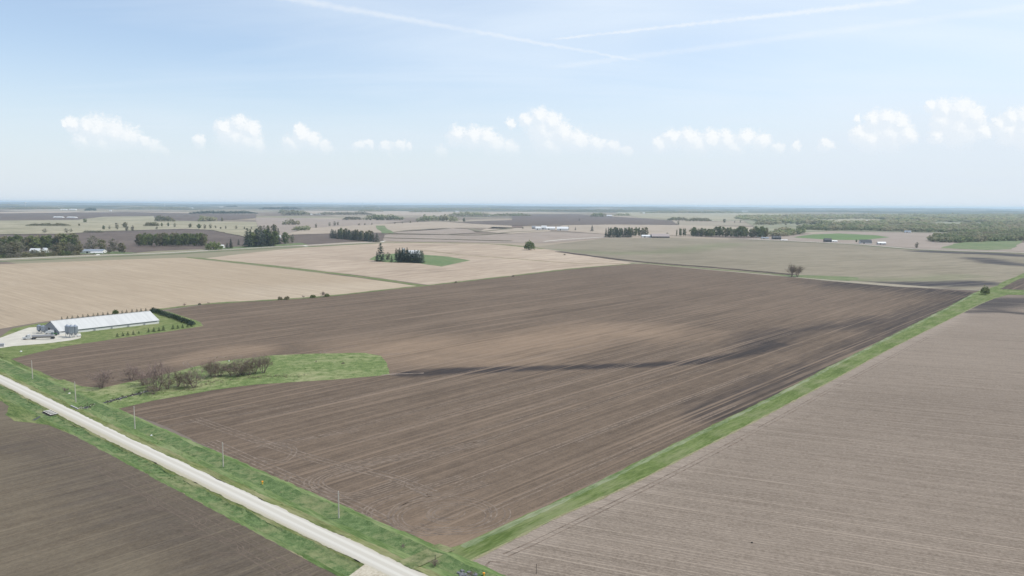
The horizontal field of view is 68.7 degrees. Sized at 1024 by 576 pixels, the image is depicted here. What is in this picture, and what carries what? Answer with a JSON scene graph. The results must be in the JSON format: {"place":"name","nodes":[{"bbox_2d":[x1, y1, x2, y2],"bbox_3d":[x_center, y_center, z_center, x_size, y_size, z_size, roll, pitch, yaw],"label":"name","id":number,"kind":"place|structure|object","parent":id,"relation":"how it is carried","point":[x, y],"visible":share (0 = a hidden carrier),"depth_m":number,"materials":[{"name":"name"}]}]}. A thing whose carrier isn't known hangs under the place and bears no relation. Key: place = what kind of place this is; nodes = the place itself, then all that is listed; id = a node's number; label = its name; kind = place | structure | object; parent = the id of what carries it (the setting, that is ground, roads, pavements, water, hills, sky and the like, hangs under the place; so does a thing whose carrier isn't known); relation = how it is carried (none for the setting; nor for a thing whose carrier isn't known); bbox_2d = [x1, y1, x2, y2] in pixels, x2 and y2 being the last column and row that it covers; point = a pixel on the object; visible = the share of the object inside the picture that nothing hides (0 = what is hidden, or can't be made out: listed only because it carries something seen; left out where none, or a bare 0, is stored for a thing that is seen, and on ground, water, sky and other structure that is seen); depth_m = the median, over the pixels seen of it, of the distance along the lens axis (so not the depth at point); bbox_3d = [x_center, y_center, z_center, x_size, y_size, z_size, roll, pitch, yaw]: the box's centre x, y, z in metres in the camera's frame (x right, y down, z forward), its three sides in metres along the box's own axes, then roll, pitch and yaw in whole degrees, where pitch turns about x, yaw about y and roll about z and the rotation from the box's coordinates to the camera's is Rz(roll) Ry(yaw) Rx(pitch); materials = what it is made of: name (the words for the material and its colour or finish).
{"place":"outdoors","nodes":[
{"label":"outdoors","id":0,"kind":"place"},
{"bbox_2d":[0,351,57,392],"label":"meadow","id":1,"kind":"structure","parent":0,"point":[3,356],"depth_m":454.20,"materials":[{"name":"green plant"}]},
{"bbox_2d":[0,396,67,432],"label":"meadow","id":2,"kind":"structure","parent":0,"point":[17,413],"depth_m":352.15,"materials":[{"name":"green plant"}]},
{"bbox_2d":[0,327,80,347],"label":"gravel yard","id":3,"kind":"structure","parent":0,"point":[13,339],"depth_m":550.14,"materials":[{"name":"grey gravel"}]},
{"bbox_2d":[22,334,54,339],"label":"tanker truck","id":4,"kind":"object","parent":3,"relation":"on","point":[50,336],"visible":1,"depth_m":546.79,"materials":[{"name":"white metal"}]},
{"bbox_2d":[44,311,158,334],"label":"livestock barn","id":5,"kind":"structure","parent":3,"relation":"on","point":[95,323],"depth_m":597.41,"materials":[{"name":"grey metal"}]},
{"bbox_2d":[0,211,80,212],"bbox_3d":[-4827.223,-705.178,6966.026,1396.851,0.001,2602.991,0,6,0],"label":"stubble field","id":6,"kind":"structure","parent":0,"point":[44,212],"depth_m":7028.54,"materials":[{"name":"beige plant"}]},
{"bbox_2d":[8,251,131,254],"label":"farm lawn","id":7,"kind":"structure","parent":0,"point":[114,252],"depth_m":1467.69,"materials":[{"name":"green plant"}]},
{"bbox_2d":[11,240,25,253],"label":"budding tree","id":8,"kind":"object","parent":7,"relation":"on","point":[21,245],"visible":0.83,"depth_m":1368.18,"materials":[{"name":"green plant"}]},
{"bbox_2d":[81,249,106,252],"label":"house","id":9,"kind":"structure","parent":7,"relation":"on","point":[94,250],"depth_m":1475.35,"materials":[{"name":"white"}]},
{"bbox_2d":[0,311,202,358],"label":"yard grass","id":10,"kind":"structure","parent":0,"point":[166,322],"depth_m":573.23,"materials":[{"name":"green plant"}]},
{"bbox_2d":[0,229,246,255],"bbox_3d":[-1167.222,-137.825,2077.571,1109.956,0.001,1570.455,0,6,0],"label":"ploughed field","id":11,"kind":"structure","parent":0,"point":[127,238],"depth_m":2078.74,"materials":[{"name":"brown soil"}]},
{"bbox_2d":[20,237,33,250],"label":"leafy tree","id":12,"kind":"object","parent":11,"relation":"on","point":[28,246],"visible":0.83,"depth_m":1527.19,"materials":[{"name":"green plant"}]},
{"bbox_2d":[27,235,40,249],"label":"leafy tree","id":13,"kind":"object","parent":11,"relation":"on","point":[33,238],"visible":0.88,"depth_m":1536.54,"materials":[{"name":"green plant"}]},
{"bbox_2d":[38,235,51,248],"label":"leafy tree","id":14,"kind":"object","parent":11,"relation":"on","point":[44,239],"visible":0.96,"depth_m":1560.77,"materials":[{"name":"green plant"}]},
{"bbox_2d":[55,233,70,247],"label":"leafy tree","id":15,"kind":"object","parent":11,"relation":"on","point":[63,238],"visible":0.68,"depth_m":1588.45,"materials":[{"name":"green plant"}]},
{"bbox_2d":[86,235,99,248],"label":"budding tree","id":16,"kind":"object","parent":11,"relation":"on","point":[92,245],"visible":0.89,"depth_m":1553.59,"materials":[{"name":"green plant"}]},
{"bbox_2d":[162,234,170,245],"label":"leafy tree","id":17,"kind":"object","parent":11,"relation":"on","point":[166,239],"visible":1,"depth_m":1726.74,"materials":[{"name":"green plant"}]},
{"bbox_2d":[191,233,199,245],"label":"leafy tree","id":18,"kind":"object","parent":11,"relation":"on","point":[196,238],"visible":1,"depth_m":1730.22,"materials":[{"name":"green plant"}]},
{"bbox_2d":[0,212,255,220],"bbox_3d":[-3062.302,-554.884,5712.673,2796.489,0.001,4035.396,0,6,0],"label":"ploughed field","id":19,"kind":"structure","parent":0,"point":[87,215],"depth_m":5529.57,"materials":[{"name":"brown soil"}]},
{"bbox_2d":[188,210,257,213],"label":"treeline","id":20,"kind":"object","parent":19,"relation":"on","point":[223,212],"visible":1,"depth_m":6879.76,"materials":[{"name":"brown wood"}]},
{"bbox_2d":[0,216,259,235],"bbox_3d":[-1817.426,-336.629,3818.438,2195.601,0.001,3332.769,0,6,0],"label":"pasture","id":21,"kind":"structure","parent":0,"point":[21,227],"depth_m":3174.87,"materials":[{"name":"beige plant"}]},
{"bbox_2d":[26,223,70,225],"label":"treeline","id":22,"kind":"object","parent":21,"relation":"on","point":[50,224],"visible":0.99,"depth_m":3113.67,"materials":[{"name":"green plant"}]},
{"bbox_2d":[154,215,174,220],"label":"treeline","id":23,"kind":"object","parent":21,"relation":"on","point":[162,218],"visible":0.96,"depth_m":3959.89,"materials":[{"name":"green plant"}]},
{"bbox_2d":[197,215,216,220],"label":"treeline","id":24,"kind":"object","parent":21,"relation":"on","point":[202,218],"visible":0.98,"depth_m":4018.65,"materials":[{"name":"green plant"}]},
{"bbox_2d":[0,401,336,575],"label":"ploughed field","id":25,"kind":"structure","parent":0,"point":[71,505],"depth_m":233.89,"materials":[{"name":"soil"}]},
{"bbox_2d":[0,258,412,328],"bbox_3d":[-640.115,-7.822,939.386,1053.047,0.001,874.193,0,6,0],"label":"stubble field","id":26,"kind":"structure","parent":0,"point":[30,293],"depth_m":908.24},
{"bbox_2d":[0,375,427,575],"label":"gravel road","id":27,"kind":"structure","parent":0,"point":[375,560],"depth_m":256.62,"materials":[{"name":"grey gravel"}]},
{"bbox_2d":[47,353,389,421],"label":"meadow","id":28,"kind":"structure","parent":0,"point":[353,366],"depth_m":436.04,"materials":[{"name":"green plant"}]},
{"bbox_2d":[85,368,118,388],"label":"bare tree","id":29,"kind":"object","parent":28,"relation":"on","point":[103,380],"visible":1,"depth_m":404.03,"materials":[{"name":"brown plant"}]},
{"bbox_2d":[126,370,150,384],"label":"bare tree","id":30,"kind":"object","parent":28,"relation":"on","point":[137,375],"visible":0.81,"depth_m":409.80,"materials":[{"name":"brown plant"}]},
{"bbox_2d":[145,384,161,393],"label":"bare tree","id":31,"kind":"object","parent":28,"relation":"on","point":[154,387],"visible":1,"depth_m":392.48,"materials":[{"name":"brown plant"}]},
{"bbox_2d":[138,359,172,387],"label":"bare tree","id":32,"kind":"object","parent":28,"relation":"on","point":[154,377],"visible":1,"depth_m":399.70,"materials":[{"name":"brown plant"}]},
{"bbox_2d":[157,379,175,388],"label":"tangled shrub","id":33,"kind":"object","parent":28,"relation":"on","point":[167,383],"visible":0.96,"depth_m":403.27,"materials":[{"name":"brown plant"}]},
{"bbox_2d":[167,370,185,386],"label":"bare tree","id":34,"kind":"object","parent":28,"relation":"on","point":[176,378],"visible":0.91,"depth_m":408.82,"materials":[{"name":"brown plant"}]},
{"bbox_2d":[177,365,206,386],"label":"bare tree","id":35,"kind":"object","parent":28,"relation":"on","point":[191,376],"visible":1,"depth_m":405.70,"materials":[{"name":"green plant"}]},
{"bbox_2d":[199,357,221,375],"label":"bare tree","id":36,"kind":"object","parent":28,"relation":"on","point":[207,366],"visible":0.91,"depth_m":432.65,"materials":[{"name":"brown plant"}]},
{"bbox_2d":[204,361,230,375],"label":"bare tree","id":37,"kind":"object","parent":28,"relation":"on","point":[221,366],"visible":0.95,"depth_m":433.45,"materials":[{"name":"brown plant"}]},
{"bbox_2d":[163,373,300,393],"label":"dry grass","id":38,"kind":"structure","parent":28,"relation":"on","point":[284,374],"depth_m":425.60,"materials":[{"name":"plant"}]},
{"bbox_2d":[225,357,258,374],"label":"bare tree","id":39,"kind":"object","parent":28,"relation":"on","point":[242,364],"visible":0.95,"depth_m":436.99,"materials":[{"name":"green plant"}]},
{"bbox_2d":[246,352,264,373],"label":"bare tree","id":40,"kind":"object","parent":28,"relation":"on","point":[257,364],"visible":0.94,"depth_m":440.61,"materials":[{"name":"brown plant"}]},
{"bbox_2d":[253,354,274,372],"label":"bare tree","id":41,"kind":"object","parent":28,"relation":"on","point":[266,361],"visible":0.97,"depth_m":443.15,"materials":[{"name":"brown plant"}]},
{"bbox_2d":[0,358,505,575],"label":"grass verge","id":42,"kind":"object","parent":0,"point":[364,530],"depth_m":261.10,"materials":[{"name":"green plant"}]},
{"bbox_2d":[211,243,307,249],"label":"farm lawn","id":43,"kind":"structure","parent":0,"point":[288,244],"depth_m":1757.26,"materials":[{"name":"green plant"}]},
{"bbox_2d":[205,241,223,249],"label":"round tree","id":44,"kind":"object","parent":43,"relation":"on","point":[214,245],"visible":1,"depth_m":1605.71,"materials":[{"name":"green plant"}]},
{"bbox_2d":[242,228,253,246],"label":"pine tree","id":45,"kind":"object","parent":43,"relation":"on","point":[248,243],"visible":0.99,"depth_m":1706.30,"materials":[{"name":"green plant"}]},
{"bbox_2d":[246,232,258,245],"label":"leafy tree","id":46,"kind":"object","parent":43,"relation":"on","point":[252,235],"visible":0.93,"depth_m":1716.00,"materials":[{"name":"green plant"}]},
{"bbox_2d":[268,231,277,245],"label":"leafy tree","id":47,"kind":"object","parent":43,"relation":"on","point":[273,240],"visible":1,"depth_m":1746.47,"materials":[{"name":"green plant"}]},
{"bbox_2d":[281,232,290,243],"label":"leafy tree","id":48,"kind":"object","parent":43,"relation":"on","point":[284,235],"visible":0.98,"depth_m":1845.60,"materials":[{"name":"green plant"}]},
{"bbox_2d":[255,218,402,234],"bbox_3d":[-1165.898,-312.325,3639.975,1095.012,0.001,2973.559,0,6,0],"label":"stubble field","id":49,"kind":"structure","parent":0,"point":[287,228],"depth_m":3926.61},
{"bbox_2d":[282,218,299,224],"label":"treeline","id":50,"kind":"object","parent":49,"relation":"on","point":[292,222],"visible":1,"depth_m":3494.70,"materials":[{"name":"green plant"}]},
{"bbox_2d":[363,214,403,219],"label":"treeline","id":51,"kind":"object","parent":49,"relation":"on","point":[378,217],"visible":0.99,"depth_m":4614.65,"materials":[{"name":"green plant"}]},
{"bbox_2d":[279,233,384,244],"bbox_3d":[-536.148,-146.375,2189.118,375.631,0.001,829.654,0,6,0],"label":"ploughed field","id":52,"kind":"structure","parent":0,"point":[308,239],"depth_m":2095.68,"materials":[{"name":"brown soil"}]},
{"bbox_2d":[350,564,386,575],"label":"field entrance","id":53,"kind":"object","parent":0,"point":[365,570],"visible":1,"depth_m":203.16,"materials":[{"name":"beige gravel"}]},
{"bbox_2d":[376,226,392,232],"bbox_3d":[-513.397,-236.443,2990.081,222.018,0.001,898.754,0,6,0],"label":"grass waterway","id":54,"kind":"object","parent":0,"point":[383,229],"depth_m":2904.90,"materials":[{"name":"green plant"}]},
{"bbox_2d":[288,221,511,234],"bbox_3d":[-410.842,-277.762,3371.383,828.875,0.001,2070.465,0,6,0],"label":"stubble field","id":55,"kind":"structure","parent":0,"point":[409,226],"depth_m":3234.97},
{"bbox_2d":[416,214,458,220],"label":"treeline","id":56,"kind":"object","parent":55,"relation":"on","point":[438,218],"visible":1,"depth_m":4363.88,"materials":[{"name":"green plant"}]},
{"bbox_2d":[305,211,511,215],"bbox_3d":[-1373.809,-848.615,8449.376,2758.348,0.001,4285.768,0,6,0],"label":"stubble field","id":57,"kind":"structure","parent":0,"point":[403,213],"depth_m":8297.46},
{"bbox_2d":[313,211,373,214],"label":"treeline","id":58,"kind":"object","parent":57,"relation":"on","point":[349,213],"visible":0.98,"depth_m":6696.89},
{"bbox_2d":[447,211,492,215],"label":"treeline","id":59,"kind":"object","parent":57,"relation":"on","point":[467,213],"visible":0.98,"depth_m":6410.19,"materials":[{"name":"green plant"}]},
{"bbox_2d":[207,241,629,284],"bbox_3d":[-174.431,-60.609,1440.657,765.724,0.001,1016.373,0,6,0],"label":"stubble field","id":60,"kind":"structure","parent":0,"point":[351,259],"depth_m":1324.03,"materials":[{"name":"beige plant"}]},
{"bbox_2d":[524,239,534,249],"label":"round tree","id":61,"kind":"object","parent":60,"relation":"on","point":[529,245],"visible":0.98,"depth_m":1669.06,"materials":[{"name":"green plant"}]},
{"bbox_2d":[370,253,469,265],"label":"farm lawn","id":62,"kind":"structure","parent":0,"point":[437,260],"depth_m":1343.62,"materials":[{"name":"green plant"}]},
{"bbox_2d":[377,243,385,261],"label":"pine tree","id":63,"kind":"object","parent":62,"relation":"on","point":[380,252],"visible":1,"depth_m":1306.74,"materials":[{"name":"green plant"}]},
{"bbox_2d":[397,544,454,568],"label":"field entrance","id":64,"kind":"object","parent":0,"point":[424,556],"visible":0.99,"depth_m":212.55,"materials":[{"name":"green plant"}]},
{"bbox_2d":[394,229,475,234],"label":"stubble field","id":65,"kind":"structure","parent":0,"point":[446,231],"depth_m":2726.56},
{"bbox_2d":[160,242,782,309],"bbox_3d":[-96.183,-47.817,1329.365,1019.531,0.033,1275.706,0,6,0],"label":"grass terrace","id":66,"kind":"structure","parent":0,"point":[416,285],"depth_m":1049.43,"materials":[{"name":"green plant"}]},
{"bbox_2d":[12,264,972,546],"bbox_3d":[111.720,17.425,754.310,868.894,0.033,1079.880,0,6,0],"label":"ploughed field","id":67,"kind":"structure","parent":0,"point":[486,406],"depth_m":450.42,"materials":[{"name":"soil"}]},
{"bbox_2d":[383,227,604,242],"bbox_3d":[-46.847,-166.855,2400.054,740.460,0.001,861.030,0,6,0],"label":"stubble field","id":68,"kind":"structure","parent":0,"point":[541,237],"depth_m":2272.04,"materials":[{"name":"beige soil"}]},
{"bbox_2d":[0,204,1023,574],"bbox_3d":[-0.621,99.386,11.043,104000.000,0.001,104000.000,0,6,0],"label":"ground","id":69,"kind":"structure","parent":0,"point":[212,252],"depth_m":2801.04,"materials":[{"name":"green plant"}]},
{"bbox_2d":[0,207,76,208],"bbox_3d":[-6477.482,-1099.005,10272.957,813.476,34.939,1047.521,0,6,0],"label":"treeline","id":70,"kind":"object","parent":69,"relation":"on","point":[38,208],"visible":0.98,"depth_m":10193.35,"materials":[{"name":"green plant"}]},
{"bbox_2d":[119,361,144,379],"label":"bare tree","id":71,"kind":"object","parent":69,"relation":"on","point":[129,373],"visible":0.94,"depth_m":423.47,"materials":[{"name":"brown plant"}]},
{"bbox_2d":[127,206,191,208],"bbox_3d":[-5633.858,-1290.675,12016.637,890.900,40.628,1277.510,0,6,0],"label":"treeline","id":72,"kind":"object","parent":69,"relation":"on","point":[149,207],"visible":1,"depth_m":11915.67,"materials":[{"name":"green plant"}]},
{"bbox_2d":[280,209,310,214],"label":"treeline","id":73,"kind":"object","parent":69,"relation":"on","point":[294,212],"visible":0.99,"depth_m":6341.90,"materials":[{"name":"green plant"}]},
{"bbox_2d":[74,299,991,560],"bbox_3d":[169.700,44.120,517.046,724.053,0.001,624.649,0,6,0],"label":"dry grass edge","id":74,"kind":"object","parent":69,"relation":"on","point":[536,527],"visible":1,"depth_m":284.25,"materials":[{"name":"green plant"}]},
{"bbox_2d":[518,209,639,211],"bbox_3d":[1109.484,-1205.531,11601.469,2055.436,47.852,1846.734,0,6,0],"label":"treeline","id":75,"kind":"object","parent":69,"relation":"on","point":[576,210],"visible":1,"depth_m":11408.88,"materials":[{"name":"green plant"}]},
{"bbox_2d":[651,234,669,237],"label":"farm building","id":76,"kind":"structure","parent":69,"relation":"on","point":[660,236],"depth_m":2346.69,"materials":[{"name":"grey metal"}]},
{"bbox_2d":[685,217,711,220],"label":"treeline","id":77,"kind":"object","parent":69,"relation":"on","point":[697,219],"visible":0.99,"depth_m":4860.56,"materials":[{"name":"green plant"}]},
{"bbox_2d":[615,212,788,220],"bbox_3d":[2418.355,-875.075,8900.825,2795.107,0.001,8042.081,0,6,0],"label":"pasture","id":78,"kind":"structure","parent":69,"relation":"on","point":[716,216],"depth_m":7753.96,"materials":[{"name":"plant"}]},
{"bbox_2d":[641,210,742,212],"bbox_3d":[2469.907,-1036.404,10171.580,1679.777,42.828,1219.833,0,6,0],"label":"treeline","id":79,"kind":"object","parent":78,"relation":"on","point":[707,211],"visible":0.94,"depth_m":10033.16,"materials":[{"name":"green plant"}]},
{"bbox_2d":[450,273,1023,559],"bbox_3d":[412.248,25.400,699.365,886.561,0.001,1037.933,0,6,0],"label":"grass strip","id":80,"kind":"object","parent":69,"relation":"on","point":[643,470],"depth_m":335.49,"materials":[{"name":"green plant"}]},
{"bbox_2d":[461,293,975,547],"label":"pale grass edge","id":81,"kind":"object","parent":80,"relation":"on","point":[470,543],"depth_m":296.42,"materials":[{"name":"green plant"}]},
{"bbox_2d":[780,275,857,280],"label":"grass headland","id":82,"kind":"object","parent":69,"relation":"on","point":[842,278],"depth_m":1063.86,"materials":[{"name":"green plant"}]},
{"bbox_2d":[828,218,889,222],"bbox_3d":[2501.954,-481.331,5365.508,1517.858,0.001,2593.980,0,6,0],"label":"rough pasture","id":83,"kind":"structure","parent":69,"relation":"on","point":[854,219],"depth_m":5902.64,"materials":[{"name":"green plant"}]},
{"bbox_2d":[744,214,981,232],"bbox_3d":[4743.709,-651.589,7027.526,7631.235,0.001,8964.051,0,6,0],"label":"pasture","id":84,"kind":"structure","parent":69,"relation":"on","point":[771,228],"depth_m":3713.57,"materials":[{"name":"plant"}]},
{"bbox_2d":[753,220,773,224],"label":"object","id":85,"kind":"object","parent":84,"relation":"on","point":[760,222],"visible":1,"depth_m":4053.66,"materials":[{"name":"green plant"}]},
{"bbox_2d":[769,221,1023,235],"bbox_3d":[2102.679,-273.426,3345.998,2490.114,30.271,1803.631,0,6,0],"label":"wood","id":86,"kind":"object","parent":84,"relation":"on","point":[930,227],"visible":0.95,"depth_m":3186.90,"materials":[{"name":"green plant"}]},
{"bbox_2d":[734,213,1023,224],"bbox_3d":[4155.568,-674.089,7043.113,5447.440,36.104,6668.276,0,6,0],"label":"wood","id":87,"kind":"object","parent":69,"relation":"on","point":[915,218],"visible":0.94,"depth_m":5758.56,"materials":[{"name":"green plant"}]},
{"bbox_2d":[927,230,1023,241],"bbox_3d":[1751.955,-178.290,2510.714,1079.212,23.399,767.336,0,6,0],"label":"wood","id":88,"kind":"object","parent":69,"relation":"on","point":[979,235],"visible":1,"depth_m":2271.65,"materials":[{"name":"green plant"}]},
{"bbox_2d":[942,240,1023,249],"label":"rough pasture","id":89,"kind":"structure","parent":69,"relation":"on","point":[993,245],"depth_m":1986.26,"materials":[{"name":"green plant"}]},
{"bbox_2d":[0,202,1023,213],"bbox_3d":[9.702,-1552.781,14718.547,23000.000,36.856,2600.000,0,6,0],"label":"hills","id":90,"kind":"structure","parent":0,"point":[1014,212],"depth_m":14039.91,"materials":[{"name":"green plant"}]},
{"bbox_2d":[301,207,396,208],"bbox_3d":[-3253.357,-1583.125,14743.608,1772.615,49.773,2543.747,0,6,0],"label":"treeline","id":91,"kind":"object","parent":90,"relation":"on","point":[348,208],"visible":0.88,"depth_m":14594.91,"materials":[{"name":"green plant"}]},
{"bbox_2d":[399,208,511,209],"bbox_3d":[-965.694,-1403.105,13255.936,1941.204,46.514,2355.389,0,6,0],"label":"treeline","id":92,"kind":"object","parent":90,"relation":"on","point":[453,209],"visible":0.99,"depth_m":13027.97,"materials":[{"name":"green plant"}]},
{"bbox_2d":[0,239,1023,261],"bbox_3d":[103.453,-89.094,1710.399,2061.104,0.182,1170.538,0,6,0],"label":"grass verge","id":93,"kind":"object","parent":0,"point":[371,243],"depth_m":1622.15,"materials":[{"name":"green plant"}]},
{"bbox_2d":[0,237,1023,259],"bbox_3d":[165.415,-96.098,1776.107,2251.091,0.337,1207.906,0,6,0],"label":"gravel road","id":94,"kind":"structure","parent":0,"point":[383,241],"depth_m":1716.87,"materials":[{"name":"grey gravel"}]},
{"bbox_2d":[466,220,558,225],"bbox_3d":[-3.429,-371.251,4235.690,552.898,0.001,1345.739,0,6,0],"label":"ploughed field","id":95,"kind":"structure","parent":0,"point":[519,222],"depth_m":4191.96,"materials":[{"name":"brown soil"}]},
{"bbox_2d":[479,227,549,233],"bbox_3d":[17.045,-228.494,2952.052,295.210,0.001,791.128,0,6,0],"label":"stubble field","id":96,"kind":"structure","parent":0,"point":[528,230],"depth_m":2892.08,"materials":[{"name":"beige plant"}]},
{"bbox_2d":[61,97,1023,148],"bbox_3d":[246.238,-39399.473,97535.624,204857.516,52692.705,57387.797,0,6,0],"label":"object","id":97,"kind":"structure","parent":0,"point":[957,121],"depth_m":115493.52,"materials":[{"name":"white"}]},
{"bbox_2d":[512,214,676,224],"bbox_3d":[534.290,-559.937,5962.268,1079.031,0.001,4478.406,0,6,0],"label":"ploughed field","id":98,"kind":"structure","parent":0,"point":[567,219],"depth_m":5076.94,"materials":[{"name":"soil"}]},
{"bbox_2d":[492,213,530,215],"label":"treeline","id":99,"kind":"object","parent":98,"relation":"on","point":[512,214],"visible":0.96,"depth_m":6550.43,"materials":[{"name":"green plant"}]},
{"bbox_2d":[555,224,696,234],"bbox_3d":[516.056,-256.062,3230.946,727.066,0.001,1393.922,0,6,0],"label":"stubble field","id":100,"kind":"structure","parent":0,"point":[655,229],"depth_m":3271.90,"materials":[{"name":"beige plant"}]},
{"bbox_2d":[555,251,794,274],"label":"grass strip","id":101,"kind":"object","parent":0,"point":[675,264],"depth_m":1281.25,"materials":[{"name":"plant"}]},
{"bbox_2d":[474,295,1023,575],"bbox_3d":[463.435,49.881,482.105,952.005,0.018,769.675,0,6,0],"label":"residue field","id":102,"kind":"structure","parent":0,"point":[906,458],"depth_m":265.42,"materials":[{"name":"soil"}]},
{"bbox_2d":[539,238,1023,289],"bbox_3d":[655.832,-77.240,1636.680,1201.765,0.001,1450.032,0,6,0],"label":"field","id":103,"kind":"structure","parent":0,"point":[970,270],"depth_m":1448.02,"materials":[{"name":"beige soil"}]},
{"bbox_2d":[797,233,886,239],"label":"green field","id":104,"kind":"structure","parent":0,"point":[838,236],"depth_m":2511.68,"materials":[{"name":"plant"}]},
{"bbox_2d":[745,232,1023,251],"bbox_3d":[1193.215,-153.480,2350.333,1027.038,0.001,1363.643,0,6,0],"label":"stubble field","id":105,"kind":"structure","parent":0,"point":[902,239],"depth_m":2237.24,"materials":[{"name":"beige plant"}]},
{"bbox_2d":[1001,278,1023,288],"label":"ploughed field","id":106,"kind":"structure","parent":0,"point":[1018,284],"depth_m":970.70,"materials":[{"name":"soil"}]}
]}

